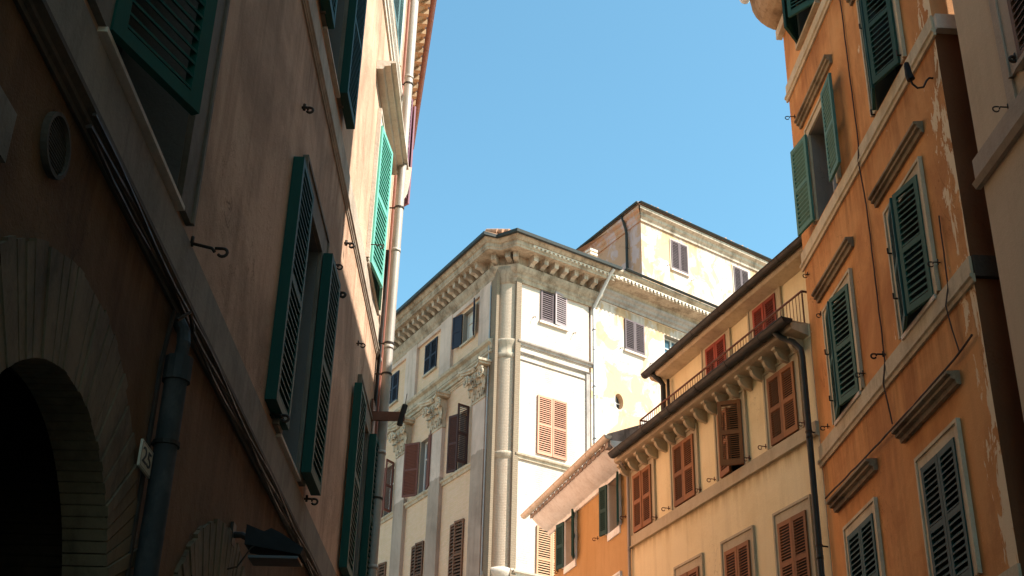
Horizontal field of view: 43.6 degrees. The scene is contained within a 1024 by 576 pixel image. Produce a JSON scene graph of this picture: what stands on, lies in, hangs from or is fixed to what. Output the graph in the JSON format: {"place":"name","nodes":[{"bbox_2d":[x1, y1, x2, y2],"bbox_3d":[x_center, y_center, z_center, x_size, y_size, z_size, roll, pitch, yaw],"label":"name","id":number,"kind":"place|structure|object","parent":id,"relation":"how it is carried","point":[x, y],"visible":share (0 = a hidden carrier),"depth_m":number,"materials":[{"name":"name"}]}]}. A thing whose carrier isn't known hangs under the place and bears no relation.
{"place":"outdoors","nodes":[
{"label":"outdoors","id":0,"kind":"place"},
{"bbox_2d":[404,0,436,206],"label":"salmon house","id":1,"kind":"structure","parent":0,"point":[426,14],"depth_m":32.65,"materials":[{"name":"paint"}]},
{"bbox_2d":[404,99,415,206],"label":"window","id":2,"kind":"structure","parent":1,"relation":"in","point":[413,109],"depth_m":31.99,"materials":[{"name":"paint"}]},
{"bbox_2d":[396,0,797,309],"label":"sky","id":3,"kind":"structure","parent":0,"point":[548,119],"materials":[{"name":"blue"}]},
{"bbox_2d":[608,236,832,575],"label":"yellow house","id":4,"kind":"structure","parent":0,"point":[716,458],"depth_m":23.83,"materials":[{"name":"paint"}]},
{"bbox_2d":[629,457,656,535],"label":"window","id":5,"kind":"structure","parent":4,"relation":"in","point":[643,499],"depth_m":26.99,"materials":[{"name":"paint"}]},
{"bbox_2d":[669,423,700,509],"bbox_3d":[3.514,3.562,25.402,0.288,1.425,1.210,10,-29,-17],"label":"window","id":6,"kind":"structure","parent":4,"relation":"in","point":[684,458],"depth_m":25.36,"materials":[{"name":"paint"}]},
{"bbox_2d":[673,552,704,575],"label":"window","id":7,"kind":"structure","parent":4,"relation":"in","point":[694,566],"depth_m":24.28,"materials":[{"name":"paint"}]},
{"bbox_2d":[700,328,731,376],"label":"window","id":8,"kind":"structure","parent":4,"relation":"in","point":[723,342],"depth_m":27.17,"materials":[{"name":"paint"}]},
{"bbox_2d":[713,389,750,481],"bbox_3d":[4.015,2.720,23.744,0.599,1.425,1.210,10,-29,-17],"label":"window","id":9,"kind":"structure","parent":4,"relation":"in","point":[731,430],"depth_m":23.55,"materials":[{"name":"paint"}]},
{"bbox_2d":[720,525,757,575],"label":"window","id":10,"kind":"structure","parent":4,"relation":"in","point":[738,551],"depth_m":22.70,"materials":[{"name":"paint"}]},
{"bbox_2d":[747,286,783,340],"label":"window","id":11,"kind":"structure","parent":4,"relation":"in","point":[772,302],"depth_m":25.45,"materials":[{"name":"paint"}]},
{"bbox_2d":[762,351,804,449],"bbox_3d":[4.791,1.953,22.217,0.288,1.425,1.210,10,-29,-17],"label":"window","id":12,"kind":"structure","parent":4,"relation":"in","point":[782,389],"depth_m":22.19,"materials":[{"name":"paint"}]},
{"bbox_2d":[772,494,817,575],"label":"window","id":13,"kind":"structure","parent":4,"relation":"in","point":[793,524],"depth_m":21.06,"materials":[{"name":"paint"}]},
{"label":"ground","id":14,"kind":"structure","parent":0,"visible":0},
{"bbox_2d":[0,0,418,575],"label":"shaded house","id":15,"kind":"structure","parent":14,"relation":"on","point":[260,147],"depth_m":10.03,"materials":[{"name":"plaster"},{"name":"tile"},{"name":"wood"}]},
{"bbox_2d":[40,111,70,179],"bbox_3d":[-2.435,-0.759,6.838,0.038,0.364,0.364,1,-27,0],"label":"round vent","id":16,"kind":"object","parent":15,"relation":"attached to","point":[55,144],"visible":1,"depth_m":6.83,"materials":[{"name":"grey metal"}]},
{"bbox_2d":[137,439,153,478],"bbox_3d":[-2.433,1.135,8.505,0.020,0.180,0.280,1,-27,0],"label":"number plate","id":17,"kind":"object","parent":15,"relation":"attached to","point":[145,459],"visible":1,"depth_m":8.47,"materials":[{"name":"white ceramic"}]},
{"bbox_2d":[87,0,229,225],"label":"window","id":18,"kind":"structure","parent":15,"relation":"in","point":[165,56],"depth_m":9.44,"materials":[{"name":"paint"}]},
{"bbox_2d":[85,113,319,575],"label":"cable bundle","id":19,"kind":"object","parent":15,"relation":"attached to","point":[134,202],"visible":0.95,"depth_m":9.13,"materials":[{"name":"rubber"},{"name":"plastic"}]},
{"bbox_2d":[227,522,307,569],"bbox_3d":[-2.174,2.330,11.379,0.682,0.457,0.300,1,-27,0],"label":"floodlight","id":20,"kind":"object","parent":15,"relation":"attached to","point":[271,547],"visible":0.88,"depth_m":11.28,"materials":[{"name":"black metal"}]},
{"bbox_2d":[265,155,340,495],"bbox_3d":[-2.521,0.410,14.885,0.503,3.340,3.071,1,-27,0],"label":"window","id":21,"kind":"structure","parent":15,"relation":"in","point":[289,351],"depth_m":14.96,"materials":[{"name":"paint"}]},
{"bbox_2d":[320,0,366,128],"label":"window","id":22,"kind":"structure","parent":15,"relation":"in","point":[345,82],"depth_m":17.61,"materials":[{"name":"paint"}]},
{"bbox_2d":[339,374,378,575],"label":"window","id":23,"kind":"structure","parent":15,"relation":"in","point":[361,418],"depth_m":20.01,"materials":[{"name":"paint"}]},
{"bbox_2d":[366,60,408,315],"bbox_3d":[-2.369,-1.574,22.715,0.650,3.525,3.400,1,-27,0],"label":"window","id":24,"kind":"structure","parent":15,"relation":"in","point":[390,152],"depth_m":22.37,"materials":[{"name":"paint"}]},
{"bbox_2d":[371,395,407,433],"bbox_3d":[-2.128,2.226,22.341,0.639,0.671,0.587,1,-27,0],"label":"camera bracket","id":25,"kind":"object","parent":15,"relation":"attached to","point":[399,417],"visible":0.91,"depth_m":22.07,"materials":[{"name":"brown metal"}]},
{"bbox_2d":[392,0,405,66],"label":"window","id":26,"kind":"structure","parent":15,"relation":"in","point":[399,6],"depth_m":25.34,"materials":[{"name":"paint"}]},
{"bbox_2d":[377,228,622,575],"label":"corner palazzo","id":27,"kind":"structure","parent":14,"relation":"on","point":[488,443],"depth_m":50.60,"materials":[{"name":"paint"}]},
{"bbox_2d":[377,562,386,575],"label":"window","id":28,"kind":"structure","parent":27,"relation":"in","point":[381,571],"depth_m":54.09,"materials":[{"name":"paint"}]},
{"bbox_2d":[381,459,394,517],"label":"window","id":29,"kind":"structure","parent":27,"relation":"in","point":[388,483],"depth_m":55.43,"materials":[{"name":"paint"}]},
{"bbox_2d":[389,370,399,407],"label":"window","id":30,"kind":"structure","parent":27,"relation":"in","point":[395,377],"depth_m":58.02,"materials":[{"name":"paint"}]},
{"bbox_2d":[402,431,431,497],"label":"window","id":31,"kind":"structure","parent":27,"relation":"in","point":[409,483],"depth_m":53.29,"materials":[{"name":"paint"}]},
{"bbox_2d":[410,541,423,575],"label":"window","id":32,"kind":"structure","parent":27,"relation":"in","point":[417,551],"depth_m":51.16,"materials":[{"name":"paint"}]},
{"bbox_2d":[422,336,437,378],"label":"window","id":33,"kind":"structure","parent":27,"relation":"in","point":[430,360],"depth_m":55.06,"materials":[{"name":"paint"}]},
{"bbox_2d":[448,518,464,575],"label":"window","id":34,"kind":"structure","parent":27,"relation":"in","point":[456,537],"depth_m":48.25,"materials":[{"name":"paint"}]},
{"bbox_2d":[446,403,469,473],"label":"window","id":35,"kind":"structure","parent":27,"relation":"in","point":[454,434],"depth_m":50.15,"materials":[{"name":"paint"}]},
{"bbox_2d":[452,298,475,349],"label":"window","id":36,"kind":"structure","parent":27,"relation":"in","point":[468,322],"depth_m":52.79,"materials":[{"name":"paint"}]},
{"bbox_2d":[536,525,554,575],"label":"window","id":37,"kind":"structure","parent":27,"relation":"in","point":[545,544],"depth_m":46.64,"materials":[{"name":"paint"}]},
{"bbox_2d":[537,394,566,460],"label":"window","id":38,"kind":"structure","parent":27,"relation":"in","point":[551,413],"depth_m":49.02,"materials":[{"name":"paint"}]},
{"bbox_2d":[539,289,568,331],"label":"window","id":39,"kind":"structure","parent":27,"relation":"in","point":[553,309],"depth_m":51.34,"materials":[{"name":"paint"}]},
{"bbox_2d":[520,424,643,575],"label":"ochre house","id":40,"kind":"structure","parent":14,"relation":"on","point":[581,512],"depth_m":29.59,"materials":[{"name":"orange paint"}]},
{"bbox_2d":[556,509,576,574],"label":"window","id":41,"kind":"structure","parent":40,"relation":"in","point":[566,532],"depth_m":31.33,"materials":[{"name":"green glass"}]},
{"bbox_2d":[599,471,621,541],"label":"window","id":42,"kind":"structure","parent":40,"relation":"in","point":[610,523],"depth_m":28.76,"materials":[{"name":"green wood"}]},
{"bbox_2d":[612,571,621,575],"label":"window","id":43,"kind":"structure","parent":40,"relation":"in","point":[619,573],"depth_m":27.50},
{"bbox_2d":[589,268,717,449],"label":"cream wing","id":44,"kind":"structure","parent":14,"relation":"on","point":[642,324],"depth_m":53.40,"materials":[{"name":"beige paint"}]},
{"bbox_2d":[614,391,623,411],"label":"oval window","id":45,"kind":"structure","parent":44,"relation":"in","point":[618,397],"depth_m":52.03,"materials":[{"name":"brown glass"}]},
{"bbox_2d":[624,318,646,358],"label":"window","id":46,"kind":"structure","parent":44,"relation":"in","point":[634,331],"depth_m":53.83,"materials":[{"name":"paint"}]},
{"bbox_2d":[664,335,678,351],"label":"window","id":47,"kind":"structure","parent":44,"relation":"in","point":[669,341],"depth_m":55.43,"materials":[{"name":"paint"}]},
{"bbox_2d":[576,201,771,306],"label":"block","id":48,"kind":"structure","parent":14,"relation":"on","point":[657,244],"depth_m":68.23,"materials":[{"name":"paint"}]},
{"bbox_2d":[669,238,689,276],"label":"window","id":49,"kind":"structure","parent":48,"relation":"in","point":[679,257],"depth_m":67.86,"materials":[{"name":"paint"}]},
{"bbox_2d":[732,264,748,291],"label":"window","id":50,"kind":"structure","parent":48,"relation":"in","point":[740,276],"depth_m":70.50,"materials":[{"name":"paint"}]},
{"bbox_2d":[739,0,1023,575],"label":"orange house","id":51,"kind":"structure","parent":14,"relation":"on","point":[932,484],"depth_m":17.37,"materials":[{"name":"paint"}]},
{"bbox_2d":[781,0,819,50],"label":"window","id":52,"kind":"structure","parent":51,"relation":"in","point":[806,10],"depth_m":23.00,"materials":[{"name":"paint"}]},
{"bbox_2d":[790,54,841,235],"bbox_3d":[5.312,-2.436,21.583,0.577,2.310,2.363,3,-27,-2],"label":"window","id":53,"kind":"structure","parent":51,"relation":"in","point":[825,149],"depth_m":21.94,"materials":[{"name":"paint"}]},
{"bbox_2d":[811,236,864,425],"bbox_3d":[5.241,0.761,19.940,0.551,2.480,1.950,3,-27,-2],"label":"window","id":54,"kind":"structure","parent":51,"relation":"in","point":[839,321],"depth_m":19.86,"materials":[{"name":"paint"}]},
{"bbox_2d":[826,458,885,575],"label":"window","id":55,"kind":"structure","parent":51,"relation":"in","point":[863,547],"depth_m":18.53,"materials":[{"name":"paint"}]},
{"bbox_2d":[839,0,892,423],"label":"wall cable","id":56,"kind":"object","parent":51,"relation":"attached to","point":[867,217],"depth_m":18.86,"materials":[{"name":"black rubber"}]},
{"bbox_2d":[846,0,906,117],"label":"window","id":57,"kind":"structure","parent":51,"relation":"in","point":[880,21],"depth_m":18.70,"materials":[{"name":"paint"}]},
{"bbox_2d":[825,334,972,498],"bbox_3d":[5.139,1.970,17.526,0.040,0.110,6.122,3,-27,-2],"label":"wall cable","id":58,"kind":"object","parent":51,"relation":"attached to","point":[910,408],"depth_m":16.87,"materials":[{"name":"black rubber"}]},
{"bbox_2d":[868,121,940,340],"bbox_3d":[5.410,-0.654,17.186,0.574,2.480,1.950,3,-27,-2],"label":"window","id":59,"kind":"structure","parent":51,"relation":"in","point":[907,222],"depth_m":17.07,"materials":[{"name":"paint"}]},
{"bbox_2d":[904,62,932,88],"bbox_3d":[5.271,-2.742,16.589,0.358,0.404,0.110,3,-27,-2],"label":"wall lamp","id":60,"kind":"object","parent":51,"relation":"attached to","point":[909,76],"visible":1,"depth_m":16.56,"materials":[{"name":"metal"}]},
{"bbox_2d":[891,370,981,575],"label":"window","id":61,"kind":"structure","parent":51,"relation":"in","point":[942,479],"depth_m":15.60,"materials":[{"name":"paint"}]},
{"bbox_2d":[938,215,958,351],"bbox_3d":[5.311,-0.057,15.661,0.101,1.900,0.048,-20,-34,35],"label":"wall cable","id":62,"kind":"object","parent":51,"relation":"attached to","point":[947,283],"depth_m":15.66,"materials":[{"name":"black rubber"}]},
{"bbox_2d":[952,0,1023,418],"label":"beige house","id":63,"kind":"structure","parent":14,"relation":"on","point":[991,36],"depth_m":14.28,"materials":[{"name":"paint"}]},
{"bbox_2d":[993,0,1023,78],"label":"window","id":64,"kind":"structure","parent":63,"relation":"in","point":[1009,13],"depth_m":14.15,"materials":[{"name":"paint"}]}
]}

